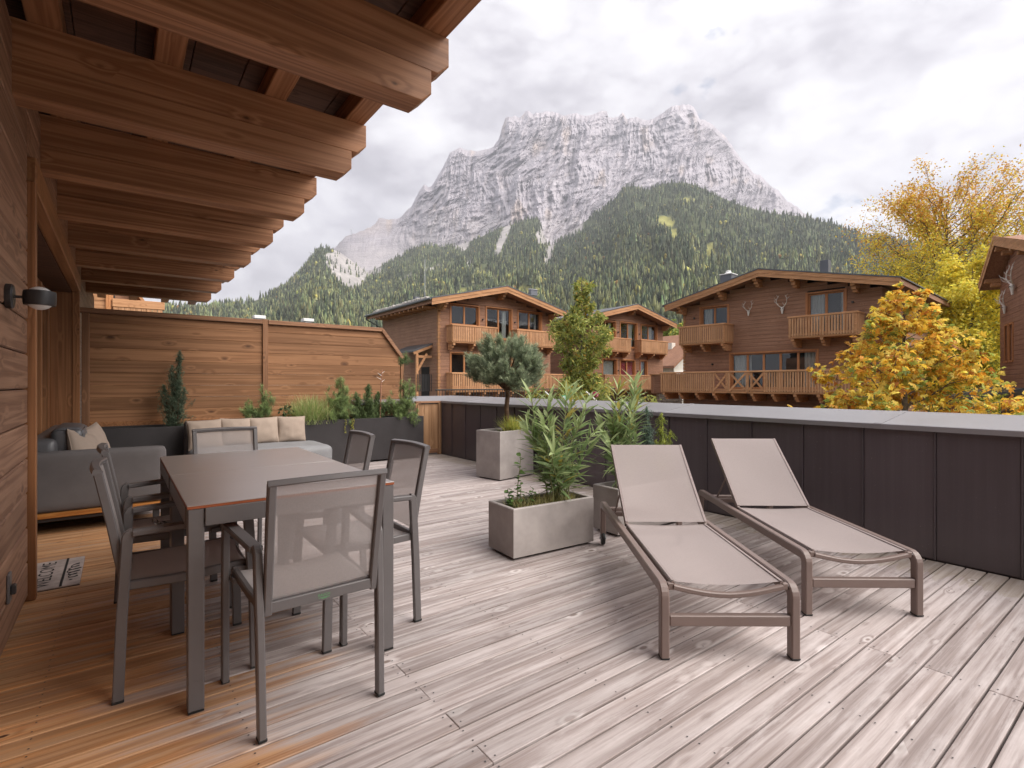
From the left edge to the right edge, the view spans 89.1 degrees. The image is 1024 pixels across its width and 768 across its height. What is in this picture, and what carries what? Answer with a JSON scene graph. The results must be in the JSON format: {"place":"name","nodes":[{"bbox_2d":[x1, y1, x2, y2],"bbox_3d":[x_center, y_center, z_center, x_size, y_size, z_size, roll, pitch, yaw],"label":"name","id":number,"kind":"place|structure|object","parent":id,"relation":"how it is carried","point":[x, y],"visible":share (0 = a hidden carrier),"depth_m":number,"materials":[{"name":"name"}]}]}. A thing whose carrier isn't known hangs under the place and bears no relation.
{"place":"outdoors","nodes":[
{"label":"outdoors","id":0,"kind":"place"},
{"bbox_2d":[152,515,169,524],"bbox_3d":[-1.827,0.726,2.756,0.132,0.031,0.132,0,0,-37],"label":"glass dish","id":1,"kind":"object","parent":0,"point":[161,520],"visible":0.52,"depth_m":2.75,"materials":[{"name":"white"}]},
{"bbox_2d":[199,315,313,396],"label":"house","id":2,"kind":"structure","parent":0,"point":[304,320],"depth_m":13.72,"materials":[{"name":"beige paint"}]},
{"bbox_2d":[254,104,814,300],"bbox_3d":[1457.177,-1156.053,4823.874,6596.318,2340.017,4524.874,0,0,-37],"label":"mountain","id":3,"kind":"structure","parent":0,"point":[558,174],"depth_m":3837.49,"materials":[{"name":"stone"}]},
{"bbox_2d":[504,489,578,507],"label":"ground cover plants","id":4,"kind":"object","parent":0,"point":[547,499],"depth_m":3.75,"materials":[{"name":"green plant"}]},
{"bbox_2d":[172,183,989,324],"bbox_3d":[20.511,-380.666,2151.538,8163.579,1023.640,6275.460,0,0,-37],"label":"foothills","id":5,"kind":"structure","parent":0,"point":[347,276],"depth_m":1929.92,"materials":[{"name":"green plant"}]},
{"bbox_2d":[157,179,989,375],"bbox_3d":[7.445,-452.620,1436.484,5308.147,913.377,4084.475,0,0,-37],"label":"forest","id":6,"kind":"object","parent":5,"relation":"on","point":[653,285],"visible":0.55,"depth_m":1474.62,"materials":[{"name":"green plant"}]},
{"bbox_2d":[143,0,1023,304],"label":"sky","id":7,"kind":"structure","parent":0,"point":[833,103],"materials":[{"name":"white"}]},
{"bbox_2d":[594,369,649,487],"bbox_3d":[0.896,0.358,4.233,0.669,0.988,0.474,0,0,-26],"label":"oleander","id":8,"kind":"object","parent":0,"point":[616,428],"visible":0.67,"depth_m":4.20,"materials":[{"name":"green plant"}]},
{"bbox_2d":[649,374,683,402],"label":"wooden fence","id":9,"kind":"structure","parent":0,"point":[655,383],"depth_m":33.94,"materials":[{"name":"brown wood"}]},
{"label":"ground","id":10,"kind":"structure","parent":0,"visible":0},
{"bbox_2d":[93,294,164,409],"bbox_3d":[-12.549,0.480,13.457,5.660,7.400,5.800,0,0,-37],"label":"neighbour chalet","id":11,"kind":"object","parent":10,"relation":"on","point":[115,302],"visible":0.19,"depth_m":12.83,"materials":[{"name":"brown wood"}]},
{"bbox_2d":[364,285,566,412],"bbox_3d":[-3.327,-0.930,35.516,10.600,10.220,9.650,0,0,-37],"label":"chalet","id":12,"kind":"object","parent":10,"relation":"on","point":[435,337],"visible":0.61,"depth_m":31.69,"materials":[{"name":"brown wood"}]},
{"bbox_2d":[450,301,479,325],"bbox_3d":[-2.956,-4.105,31.278,2.950,1.770,0.595,0,0,-37],"label":"window","id":13,"kind":"structure","parent":12,"relation":"in","point":[466,314],"depth_m":31.47,"materials":[{"name":"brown wood"}]},
{"bbox_2d":[450,352,479,387],"bbox_3d":[-2.956,-0.820,31.278,2.950,2.600,0.595,0,0,-37],"label":"window","id":14,"kind":"structure","parent":12,"relation":"in","point":[457,360],"depth_m":31.31,"materials":[{"name":"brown wood"}]},
{"bbox_2d":[485,306,512,339],"bbox_3d":[-0.955,-3.780,32.786,2.920,2.480,0.595,0,0,-37],"label":"balcony door","id":15,"kind":"structure","parent":12,"relation":"in","point":[497,317],"depth_m":33.05,"materials":[{"name":"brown wood"}]},
{"bbox_2d":[507,310,541,333],"bbox_3d":[1.021,-4.110,34.276,2.930,1.780,0.595,0,0,-37],"label":"window","id":16,"kind":"structure","parent":12,"relation":"in","point":[526,320],"depth_m":34.50,"materials":[{"name":"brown wood"}]},
{"bbox_2d":[528,288,536,295],"bbox_3d":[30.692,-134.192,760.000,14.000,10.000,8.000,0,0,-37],"label":"chimney","id":17,"kind":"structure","parent":12,"relation":"part of","point":[532,292],"depth_m":756.95,"materials":[{"name":"grey metal"}]},
{"bbox_2d":[408,388,614,414],"bbox_3d":[0.411,2.190,23.791,10.100,3.980,2.500,0,0,-37],"label":"metal railing","id":18,"kind":"object","parent":10,"relation":"on","point":[436,390],"visible":0.16,"depth_m":21.28,"materials":[{"name":"black metal"}]},
{"bbox_2d":[525,277,661,402],"bbox_3d":[2.423,0.197,18.027,3.962,7.968,3.990,0,0,-25],"label":"slender tree","id":19,"kind":"object","parent":10,"relation":"on","point":[586,346],"visible":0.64,"depth_m":17.69,"materials":[{"name":"green plant"}]},
{"bbox_2d":[550,304,677,402],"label":"chalet","id":20,"kind":"object","parent":10,"relation":"on","point":[637,343],"visible":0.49,"depth_m":40.49,"materials":[{"name":"brown wood"}]},
{"bbox_2d":[597,320,615,336],"bbox_3d":[6.902,-4.105,39.012,2.950,1.770,0.595,0,0,-37],"label":"window","id":21,"kind":"structure","parent":20,"relation":"in","point":[607,322],"depth_m":39.39,"materials":[{"name":"brown wood"}]},
{"bbox_2d":[602,358,617,387],"bbox_3d":[7.259,-0.805,39.128,1.650,2.220,0.350,0,0,-37],"label":"window","id":22,"kind":"structure","parent":20,"relation":"in","point":[609,367],"depth_m":39.35,"materials":[{"name":"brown wood"}]},
{"bbox_2d":[611,321,637,348],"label":"window","id":23,"kind":"structure","parent":20,"relation":"in","point":[625,327],"depth_m":40.77,"materials":[{"name":"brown wood"}]},
{"bbox_2d":[619,359,635,387],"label":"window","id":24,"kind":"structure","parent":20,"relation":"in","point":[629,366],"depth_m":40.56,"materials":[{"name":"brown wood"}]},
{"bbox_2d":[639,360,647,376],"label":"window","id":25,"kind":"structure","parent":20,"relation":"in","point":[643,364],"depth_m":41.64,"materials":[{"name":"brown wood"}]},
{"bbox_2d":[632,324,657,343],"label":"window","id":26,"kind":"structure","parent":20,"relation":"in","point":[648,332],"depth_m":42.24,"materials":[{"name":"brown wood"}]},
{"bbox_2d":[663,319,682,336],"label":"village tree","id":27,"kind":"object","parent":10,"relation":"on","point":[671,331],"visible":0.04,"depth_m":58.77,"materials":[{"name":"green plant"}]},
{"bbox_2d":[663,335,684,403],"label":"white house","id":28,"kind":"structure","parent":10,"relation":"on","point":[673,360],"depth_m":51.55,"materials":[{"name":"beige paint"}]},
{"bbox_2d":[659,260,951,411],"bbox_3d":[16.457,-1.408,29.789,11.580,11.176,11.746,0,0,-41],"label":"chalet","id":29,"kind":"object","parent":10,"relation":"on","point":[765,352],"visible":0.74,"depth_m":27.07,"materials":[{"name":"brown wood"}]},
{"bbox_2d":[699,304,729,328],"bbox_3d":[11.680,-3.825,29.732,0.595,1.710,2.630,0,0,-41],"label":"window","id":30,"kind":"structure","parent":29,"relation":"in","point":[718,313],"depth_m":29.91,"materials":[{"name":"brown wood"}]},
{"bbox_2d":[742,300,753,315],"bbox_3d":[12.675,-4.095,27.967,0.267,0.851,0.649,0,0,-41],"label":"deer skull","id":31,"kind":"object","parent":29,"relation":"attached to","point":[748,311],"visible":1,"depth_m":27.99},
{"bbox_2d":[729,349,818,389],"bbox_3d":[13.747,-0.710,27.355,0.595,2.480,5.370,0,0,-41],"label":"window","id":32,"kind":"structure","parent":29,"relation":"in","point":[789,360],"depth_m":27.59,"materials":[{"name":"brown wood"}]},
{"bbox_2d":[774,294,788,313],"bbox_3d":[13.798,-4.116,26.637,0.319,1.015,0.775,0,0,-41],"label":"deer skull","id":33,"kind":"object","parent":29,"relation":"attached to","point":[781,308],"visible":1,"depth_m":26.66},
{"bbox_2d":[805,284,860,334],"bbox_3d":[15.426,-3.490,25.424,0.595,2.540,2.650,0,0,-41],"label":"balcony door","id":34,"kind":"structure","parent":29,"relation":"in","point":[828,301],"depth_m":25.51,"materials":[{"name":"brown wood"}]},
{"bbox_2d":[788,281,1023,414],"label":"autumn chestnut","id":35,"kind":"object","parent":10,"relation":"on","point":[903,366],"visible":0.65,"depth_m":12.69,"materials":[{"name":"yellow plant"}]},
{"bbox_2d":[832,144,1023,331],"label":"tall yellow tree","id":36,"kind":"object","parent":10,"relation":"on","point":[927,228],"visible":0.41,"depth_m":34.67,"materials":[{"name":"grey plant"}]},
{"bbox_2d":[894,273,996,411],"bbox_3d":[26.181,-1.274,32.855,9.236,11.700,8.414,0,0,15],"label":"yellowing tree","id":37,"kind":"object","parent":10,"relation":"on","point":[926,285],"depth_m":31.59,"materials":[{"name":"yellow plant"}]},
{"bbox_2d":[915,240,1000,414],"bbox_3d":[26.166,-1.583,30.331,13.721,13.363,10.865,0,0,-16],"label":"yellowing tree","id":38,"kind":"object","parent":10,"relation":"on","point":[963,294],"visible":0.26,"depth_m":28.83,"materials":[{"name":"yellow plant"}]},
{"bbox_2d":[947,235,1023,414],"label":"chalet","id":39,"kind":"object","parent":10,"relation":"on","point":[1003,253],"visible":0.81,"depth_m":22.34,"materials":[{"name":"brown wood"}]},
{"bbox_2d":[994,289,1005,313],"bbox_3d":[21.657,-3.647,23.030,0.345,1.098,0.838,0,0,32],"label":"deer skull","id":40,"kind":"object","parent":39,"relation":"attached to","point":[1003,307],"visible":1,"depth_m":22.94},
{"bbox_2d":[1003,324,1007,362],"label":"window","id":41,"kind":"structure","parent":39,"relation":"in","point":[1005,361],"depth_m":23.19,"materials":[{"name":"brown wood"}]},
{"bbox_2d":[1000,261,1014,294],"bbox_3d":[20.899,-4.416,21.912,0.431,1.372,1.047,0,0,32],"label":"deer skull","id":42,"kind":"object","parent":39,"relation":"attached to","point":[1011,287],"visible":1,"depth_m":21.79},
{"bbox_2d":[1008,322,1013,361],"bbox_3d":[21.486,-1.795,22.369,0.105,1.710,0.700,0,0,32],"label":"window","id":43,"kind":"structure","parent":39,"relation":"in","point":[1010,339],"depth_m":22.52,"materials":[{"name":"brown wood"}]},
{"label":"lower storey","id":44,"kind":"structure","parent":0,"visible":0},
{"bbox_2d":[0,0,480,656],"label":"house","id":45,"kind":"structure","parent":44,"relation":"on","point":[178,150],"depth_m":2.85,"materials":[{"name":"brown wood"}]},
{"bbox_2d":[6,571,16,604],"bbox_3d":[-2.228,0.905,2.316,0.030,0.130,0.070,0,0,-37],"label":"wall socket","id":46,"kind":"object","parent":45,"relation":"attached to","point":[11,589],"depth_m":2.30,"materials":[{"name":"black plastic"}]},
{"bbox_2d":[4,283,56,309],"bbox_3d":[-2.144,-0.385,2.322,0.170,0.108,0.116,0,0,-37],"label":"wall lamp","id":47,"kind":"object","parent":45,"relation":"attached to","point":[40,298],"visible":1,"depth_m":2.29,"materials":[{"name":"black metal"}]},
{"bbox_2d":[37,277,49,434],"bbox_3d":[-4.122,0.054,4.322,0.180,2.252,4.094,0,0,-37],"label":"sliding door","id":48,"kind":"structure","parent":45,"relation":"in","point":[43,316],"depth_m":5.86,"materials":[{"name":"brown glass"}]},
{"bbox_2d":[0,453,1023,767],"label":"deck","id":49,"kind":"structure","parent":44,"relation":"on","point":[498,659],"depth_m":2.14,"materials":[{"name":"grey wood"}]},
{"bbox_2d":[37,556,84,591],"bbox_3d":[-2.889,1.172,3.167,0.424,0.014,0.609,0,0,-37],"label":"door mat","id":50,"kind":"object","parent":49,"relation":"on","point":[58,574],"depth_m":3.21,"materials":[{"name":"grey fabric"}]},
{"bbox_2d":[37,423,165,522],"bbox_3d":[-4.009,0.765,5.076,0.962,0.826,2.190,0,0,-37],"label":"garden sofa","id":51,"kind":"object","parent":49,"relation":"on","point":[66,488],"visible":0.69,"depth_m":4.18,"materials":[{"name":"grey fabric"}]},
{"bbox_2d":[66,429,98,452],"bbox_3d":[-3.621,0.581,4.410,0.142,0.366,0.376,-18,-11,-13],"label":"cushion","id":52,"kind":"object","parent":51,"relation":"on","point":[76,441],"visible":0.43,"depth_m":4.30,"materials":[{"name":"beige fabric"}]},
{"bbox_2d":[80,422,109,447],"bbox_3d":[-3.763,0.560,4.702,0.142,0.386,0.376,-16,13,-16],"label":"cushion","id":53,"kind":"object","parent":51,"relation":"on","point":[96,429],"visible":0.38,"depth_m":4.70,"materials":[{"name":"beige fabric"}]},
{"bbox_2d":[101,424,183,455],"bbox_3d":[-4.282,0.847,6.490,1.665,0.664,0.460,0,0,-37],"label":"black trough","id":54,"kind":"object","parent":49,"relation":"on","point":[170,439],"visible":0.25,"depth_m":6.22,"materials":[{"name":"metal"}]},
{"bbox_2d":[155,350,196,426],"bbox_3d":[-4.212,0.093,6.534,0.449,1.071,0.366,0,0,-1],"label":"juniper","id":55,"kind":"object","parent":54,"relation":"in","point":[174,415],"visible":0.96,"depth_m":6.50,"materials":[{"name":"green plant"}]},
{"bbox_2d":[96,443,231,607],"bbox_3d":[-1.844,0.742,2.760,0.567,0.871,0.522,0,0,-39],"label":"armchair","id":56,"kind":"object","parent":49,"relation":"on","point":[125,501],"visible":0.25,"depth_m":2.69,"materials":[{"name":"grey painted metal"},{"name":"grey mesh fabric"},{"name":"black rubber"}]},
{"bbox_2d":[89,457,254,705],"bbox_3d":[-1.423,0.742,2.203,0.567,0.871,0.522,0,0,-36],"label":"armchair","id":57,"kind":"object","parent":49,"relation":"on","point":[147,568],"visible":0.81,"depth_m":2.06,"materials":[{"name":"grey painted metal"},{"name":"grey mesh fabric"},{"name":"black rubber"}]},
{"bbox_2d":[191,426,261,544],"bbox_3d":[-1.870,0.742,3.477,0.522,0.871,0.567,0,0,-38],"label":"armchair","id":58,"kind":"object","parent":49,"relation":"on","point":[218,440],"visible":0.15,"depth_m":3.68,"materials":[{"name":"grey painted aluminium"},{"name":"grey mesh fabric"},{"name":"black rubber"}]},
{"bbox_2d":[80,307,403,426],"bbox_3d":[-3.486,0.130,7.459,4.193,2.100,0.100,0,0,-37],"label":"privacy fence","id":59,"kind":"object","parent":49,"relation":"on","point":[234,357],"visible":0.52,"depth_m":7.07,"materials":[{"name":"brown wood"}]},
{"bbox_2d":[160,447,334,629],"bbox_3d":[-1.551,0.806,3.024,0.788,0.744,0.794,0,0,-37],"label":"garden table","id":60,"kind":"object","parent":49,"relation":"on","point":[193,463],"visible":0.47,"depth_m":2.99,"materials":[{"name":"metal"}]},
{"bbox_2d":[184,420,331,458],"bbox_3d":[-3.105,0.811,6.402,1.522,0.734,0.991,0,0,-37],"label":"garden sofa","id":61,"kind":"object","parent":49,"relation":"on","point":[321,449],"visible":0.19,"depth_m":6.36,"materials":[{"name":"grey fabric"}]},
{"bbox_2d":[186,419,221,450],"bbox_3d":[-3.671,0.605,6.224,0.375,0.356,0.139,-3,-12,-40],"label":"cushion","id":62,"kind":"object","parent":61,"relation":"on","point":[191,425],"visible":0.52,"depth_m":6.16,"materials":[{"name":"beige fabric"}]},
{"bbox_2d":[220,418,249,426],"bbox_3d":[-3.420,0.590,6.439,0.350,0.341,0.143,2,-15,-35],"label":"cushion","id":63,"kind":"object","parent":61,"relation":"on","point":[244,422],"visible":0.35,"depth_m":6.41,"materials":[{"name":"beige fabric"}]},
{"bbox_2d":[249,416,278,442],"bbox_3d":[-3.163,0.590,6.634,0.350,0.341,0.134,-1,-13,-39],"label":"cushion","id":64,"kind":"object","parent":61,"relation":"on","point":[267,429],"visible":0.75,"depth_m":6.60,"materials":[{"name":"beige fabric"}]},
{"bbox_2d":[277,416,305,441],"bbox_3d":[-2.897,0.590,6.833,0.350,0.341,0.138,1,-15,-34],"label":"cushion","id":65,"kind":"object","parent":61,"relation":"on","point":[291,428],"visible":0.98,"depth_m":6.78,"materials":[{"name":"beige fabric"}]},
{"bbox_2d":[170,461,393,715],"bbox_3d":[-1.074,0.806,2.391,0.788,0.744,0.794,0,0,-37],"label":"garden table","id":66,"kind":"object","parent":49,"relation":"on","point":[227,496],"visible":0.73,"depth_m":2.06,"materials":[{"name":"metal"}]},
{"bbox_2d":[220,468,387,744],"bbox_3d":[-0.785,0.742,1.998,0.522,0.871,0.567,0,0,-39],"label":"armchair","id":67,"kind":"object","parent":49,"relation":"on","point":[323,540],"visible":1,"depth_m":1.82,"materials":[{"name":"grey painted aluminium"},{"name":"grey mesh fabric"},{"name":"black rubber"}]},
{"bbox_2d":[264,430,374,537],"bbox_3d":[-1.175,0.742,3.208,0.567,0.871,0.522,0,0,-36],"label":"armchair","id":68,"kind":"object","parent":49,"relation":"on","point":[359,449],"visible":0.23,"depth_m":3.36,"materials":[{"name":"grey painted aluminium"},{"name":"grey mesh fabric"},{"name":"black rubber"}]},
{"bbox_2d":[292,439,430,653],"bbox_3d":[-0.750,0.742,2.635,0.567,0.871,0.522,0,0,-38],"label":"armchair","id":69,"kind":"object","parent":49,"relation":"on","point":[407,460],"visible":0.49,"depth_m":2.62,"materials":[{"name":"grey painted aluminium"},{"name":"grey mesh fabric"},{"name":"black rubber"}]},
{"bbox_2d":[305,415,423,462],"bbox_3d":[-2.581,0.847,7.772,2.565,0.664,0.460,0,0,-37],"label":"black trough","id":70,"kind":"object","parent":49,"relation":"on","point":[385,430],"visible":0.45,"depth_m":7.84,"materials":[{"name":"metal"}]},
{"bbox_2d":[237,382,276,417],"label":"mountain pine","id":71,"kind":"object","parent":70,"relation":"in","point":[262,409],"visible":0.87,"depth_m":7.08,"materials":[{"name":"green plant"}]},
{"bbox_2d":[278,405,294,416],"bbox_3d":[-3.164,0.438,7.253,0.273,0.295,0.190,0,0,-37],"label":"broadleaf","id":72,"kind":"object","parent":70,"relation":"in","point":[284,414],"visible":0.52,"depth_m":7.25,"materials":[{"name":"green plant"}]},
{"bbox_2d":[276,393,344,424],"bbox_3d":[-2.896,0.336,7.498,1.080,0.468,1.087,0,0,-37],"label":"grass tuft","id":73,"kind":"object","parent":70,"relation":"on","point":[312,410],"visible":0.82,"depth_m":7.34,"materials":[{"name":"green plant"}]},
{"bbox_2d":[323,376,356,426],"bbox_3d":[-2.549,0.250,7.659,0.512,0.800,0.493,0,0,-22],"label":"mountain pine","id":74,"kind":"object","parent":70,"relation":"in","point":[340,400],"visible":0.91,"depth_m":7.64,"materials":[{"name":"green plant"}]},
{"bbox_2d":[349,383,390,418],"bbox_3d":[-2.207,0.324,8.020,0.525,0.689,0.623,0,0,15],"label":"juniper","id":75,"kind":"object","parent":70,"relation":"in","point":[371,410],"visible":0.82,"depth_m":7.97,"materials":[{"name":"green plant"}]},
{"bbox_2d":[377,371,383,417],"bbox_3d":[-2.048,0.170,8.099,0.132,0.801,0.025,0,0,-37],"label":"dead stem","id":76,"kind":"object","parent":70,"relation":"in","point":[380,391],"visible":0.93,"depth_m":8.10,"materials":[{"name":"brown wood"}]},
{"bbox_2d":[379,351,421,427],"bbox_3d":[-1.746,0.091,8.207,0.730,1.313,0.477,0,0,-37],"label":"mountain pine","id":77,"kind":"object","parent":70,"relation":"in","point":[405,406],"visible":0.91,"depth_m":8.24,"materials":[{"name":"green plant"}]},
{"bbox_2d":[414,401,441,453],"bbox_3d":[-1.393,0.733,8.655,0.476,0.895,0.070,0,0,-37],"label":"wood panel","id":78,"kind":"object","parent":49,"relation":"on","point":[431,414],"visible":0.72,"depth_m":8.70,"materials":[{"name":"brown wood"}]},
{"bbox_2d":[476,428,532,480],"bbox_3d":[-0.087,0.879,6.661,0.420,0.600,0.615,0,0,43],"label":"concrete planter","id":79,"kind":"object","parent":49,"relation":"on","point":[497,457],"visible":0.8,"depth_m":6.45,"materials":[{"name":"grey concrete"}]},
{"bbox_2d":[462,330,547,430],"bbox_3d":[-0.024,-0.046,6.679,1.126,1.316,1.240,0,0,-37],"label":"clipped pine","id":80,"kind":"object","parent":79,"relation":"in","point":[491,365],"visible":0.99,"depth_m":6.47,"materials":[{"name":"green plant"}]},
{"bbox_2d":[495,415,531,433],"bbox_3d":[0.016,0.492,6.625,0.554,0.266,0.559,0,0,-18],"label":"grass tuft","id":81,"kind":"object","parent":79,"relation":"on","point":[510,424],"visible":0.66,"depth_m":6.57,"materials":[{"name":"green plant"}]},
{"bbox_2d":[489,490,593,558],"bbox_3d":[0.218,1.006,3.788,0.712,0.344,0.322,0,0,-34],"label":"concrete planter","id":82,"kind":"object","parent":49,"relation":"on","point":[520,532],"visible":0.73,"depth_m":3.63,"materials":[{"name":"grey concrete"}]},
{"bbox_2d":[504,452,539,507],"bbox_3d":[0.072,0.679,3.675,0.290,0.387,0.138,0,0,-37],"label":"leafy sprout","id":83,"kind":"object","parent":82,"relation":"in","point":[509,500],"visible":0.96,"depth_m":3.65,"materials":[{"name":"green plant"}]},
{"bbox_2d":[515,377,605,501],"bbox_3d":[0.420,0.406,3.896,0.839,0.954,0.595,0,0,-37],"label":"oleander","id":84,"kind":"object","parent":82,"relation":"in","point":[557,466],"visible":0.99,"depth_m":3.84,"materials":[{"name":"green plant"}]},
{"bbox_2d":[593,481,671,535],"bbox_3d":[1.101,0.994,4.367,0.900,0.370,0.270,0,0,-36],"label":"concrete planter","id":85,"kind":"object","parent":49,"relation":"on","point":[607,493],"visible":0.21,"depth_m":4.13,"materials":[{"name":"grey concrete"}]},
{"bbox_2d":[638,406,657,444],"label":"cypress","id":86,"kind":"object","parent":85,"relation":"in","point":[647,436],"visible":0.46,"depth_m":4.44,"materials":[{"name":"green plant"}]},
{"bbox_2d":[654,412,677,444],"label":"arborvitae","id":87,"kind":"object","parent":85,"relation":"in","point":[662,441],"visible":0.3,"depth_m":4.61,"materials":[{"name":"green plant"}]},
{"bbox_2d":[351,395,1023,580],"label":"parapet wall","id":88,"kind":"structure","parent":49,"relation":"on","point":[944,488],"depth_m":3.76,"materials":[{"name":"metal"}]},
{"bbox_2d":[599,445,800,660],"bbox_3d":[0.939,0.802,3.037,0.604,0.751,1.646,0,0,0],"label":"sun lounger","id":89,"kind":"object","parent":49,"relation":"on","point":[655,483],"visible":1,"depth_m":2.74,"materials":[{"name":"beige fabric"}]},
{"bbox_2d":[698,438,923,616],"bbox_3d":[1.802,0.802,3.457,0.604,0.751,1.646,0,0,1],"label":"sun lounger","id":90,"kind":"object","parent":49,"relation":"on","point":[757,472],"visible":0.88,"depth_m":3.23,"materials":[{"name":"beige fabric"}]}
]}

